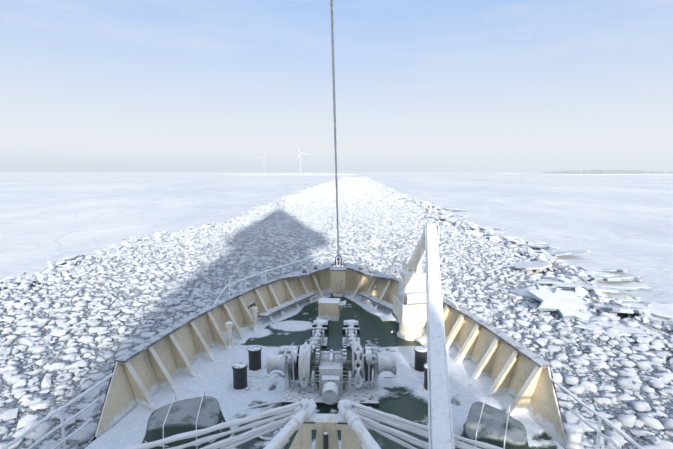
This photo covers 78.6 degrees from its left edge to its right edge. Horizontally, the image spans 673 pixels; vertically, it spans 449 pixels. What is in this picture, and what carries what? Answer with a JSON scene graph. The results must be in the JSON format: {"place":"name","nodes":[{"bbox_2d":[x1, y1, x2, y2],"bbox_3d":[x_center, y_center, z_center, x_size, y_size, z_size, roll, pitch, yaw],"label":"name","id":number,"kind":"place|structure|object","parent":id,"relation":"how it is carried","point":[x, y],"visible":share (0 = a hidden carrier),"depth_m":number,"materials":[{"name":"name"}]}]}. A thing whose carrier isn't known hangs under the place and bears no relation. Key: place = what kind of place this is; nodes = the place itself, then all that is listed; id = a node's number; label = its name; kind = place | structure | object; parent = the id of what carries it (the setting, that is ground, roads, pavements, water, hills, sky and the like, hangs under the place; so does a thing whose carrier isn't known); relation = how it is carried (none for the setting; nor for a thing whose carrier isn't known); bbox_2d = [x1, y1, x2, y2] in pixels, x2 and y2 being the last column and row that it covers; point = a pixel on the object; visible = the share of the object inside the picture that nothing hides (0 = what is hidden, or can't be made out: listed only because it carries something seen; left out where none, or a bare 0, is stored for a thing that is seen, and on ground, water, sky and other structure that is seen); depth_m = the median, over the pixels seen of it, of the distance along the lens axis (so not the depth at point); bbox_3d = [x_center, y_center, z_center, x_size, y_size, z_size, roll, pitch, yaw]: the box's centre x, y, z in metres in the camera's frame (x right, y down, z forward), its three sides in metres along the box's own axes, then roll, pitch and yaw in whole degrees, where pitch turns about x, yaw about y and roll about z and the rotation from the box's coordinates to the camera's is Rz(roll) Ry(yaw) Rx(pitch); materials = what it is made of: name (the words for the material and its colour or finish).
{"place":"outdoors","nodes":[
{"label":"outdoors","id":0,"kind":"place"},
{"bbox_2d":[0,172,672,322],"bbox_3d":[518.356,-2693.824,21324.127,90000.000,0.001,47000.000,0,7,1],"label":"sea ice","id":1,"kind":"structure","parent":0,"point":[617,221],"depth_m":136.66,"materials":[{"name":"white ice"}]},
{"bbox_2d":[0,182,572,304],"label":"ice rubble blocks","id":2,"kind":"structure","parent":1,"relation":"on","point":[473,227],"depth_m":62.28,"materials":[{"name":"white ice"}]},
{"bbox_2d":[295,144,305,173],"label":"wind turbine","id":3,"kind":"object","parent":1,"relation":"on","point":[300,158],"visible":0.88,"depth_m":1858.55,"materials":[{"name":"white metal"}]},
{"bbox_2d":[270,175,419,206],"bbox_3d":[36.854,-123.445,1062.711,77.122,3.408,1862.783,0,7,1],"label":"ice rubble","id":4,"kind":"object","parent":1,"relation":"on","point":[350,189],"visible":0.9,"depth_m":197.22,"materials":[{"name":"white ice"}]},
{"bbox_2d":[56,199,672,339],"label":"ice floes","id":5,"kind":"object","parent":1,"relation":"on","point":[566,304],"visible":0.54,"depth_m":39.42,"materials":[{"name":"white ice"}]},
{"bbox_2d":[0,172,672,448],"bbox_3d":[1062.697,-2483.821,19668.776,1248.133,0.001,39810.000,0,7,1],"label":"water","id":6,"kind":"structure","parent":0,"point":[621,406],"depth_m":31.54,"materials":[{"name":"grey liquid"}]},
{"bbox_2d":[0,205,591,303],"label":"ice rubble cakes","id":7,"kind":"object","parent":6,"relation":"in","point":[178,285],"visible":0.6,"depth_m":55.25,"materials":[{"name":"white ice"}]},
{"bbox_2d":[83,263,566,448],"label":"bulwark","id":8,"kind":"object","parent":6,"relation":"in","point":[148,369],"visible":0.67,"depth_m":12.00,"materials":[{"name":"beige paint"}]},
{"bbox_2d":[87,291,564,448],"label":"ship deck","id":9,"kind":"structure","parent":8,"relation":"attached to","point":[401,394],"depth_m":11.67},
{"bbox_2d":[120,398,503,448],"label":"mast supports","id":10,"kind":"object","parent":9,"relation":"on","point":[350,421],"visible":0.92,"depth_m":7.92,"materials":[{"name":"beige paint"}]},
{"bbox_2d":[0,0,643,448],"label":"side railings and fore stay","id":11,"kind":"object","parent":9,"relation":"on","point":[574,432],"visible":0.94,"depth_m":8.72,"materials":[{"name":"metal"}]},
{"bbox_2d":[231,345,429,393],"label":"mooring bitts","id":12,"kind":"object","parent":9,"relation":"on","point":[241,369],"visible":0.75,"depth_m":12.26,"materials":[{"name":"metal"}]},
{"bbox_2d":[266,319,396,407],"bbox_3d":[-0.094,3.712,12.974,3.500,1.363,5.775,0,7,1],"label":"anchor windlass","id":13,"kind":"object","parent":9,"relation":"on","point":[331,380],"visible":1,"depth_m":11.06,"materials":[{"name":"metal"}]},
{"bbox_2d":[318,298,345,320],"bbox_3d":[-0.172,3.505,16.997,1.110,0.760,0.680,1,7,5],"label":"deck chest","id":14,"kind":"object","parent":9,"relation":"on","point":[329,308],"visible":0.94,"depth_m":16.70,"materials":[{"name":"beige paint"}]},
{"bbox_2d":[141,391,529,448],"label":"tarpaulin covers","id":15,"kind":"object","parent":9,"relation":"on","point":[487,423],"visible":0.92,"depth_m":8.60,"materials":[{"name":"fabric"}]},
{"bbox_2d":[213,254,458,348],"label":"bow fittings","id":16,"kind":"object","parent":9,"relation":"on","point":[337,281],"visible":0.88,"depth_m":19.23,"materials":[{"name":"beige paint"}]},
{"bbox_2d":[379,224,453,448],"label":"deck crane","id":17,"kind":"object","parent":9,"relation":"on","point":[418,302],"visible":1,"depth_m":11.18,"materials":[{"name":"beige paint"}]},
{"bbox_2d":[0,298,672,448],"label":"broken ice","id":18,"kind":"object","parent":6,"relation":"in","point":[87,432],"visible":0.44,"depth_m":25.56,"materials":[{"name":"white ice"}]},
{"bbox_2d":[0,247,672,448],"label":"ice rubble blocks","id":19,"kind":"object","parent":6,"relation":"in","point":[8,415],"visible":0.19,"depth_m":28.10,"materials":[{"name":"white ice"}]},
{"bbox_2d":[0,0,672,171],"label":"sky","id":20,"kind":"structure","parent":0,"point":[86,85],"materials":[{"name":"blue"}]},
{"bbox_2d":[218,173,672,174],"bbox_3d":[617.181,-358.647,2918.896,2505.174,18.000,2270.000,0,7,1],"label":"shoreline","id":21,"kind":"structure","parent":0,"point":[357,174],"depth_m":2073.76,"materials":[{"name":"white"}]},
{"bbox_2d":[541,169,672,173],"bbox_3d":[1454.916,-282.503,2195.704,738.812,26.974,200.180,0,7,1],"label":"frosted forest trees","id":22,"kind":"object","parent":21,"relation":"on","point":[600,171],"visible":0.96,"depth_m":2160.62,"materials":[{"name":"grey plant"}]}
]}

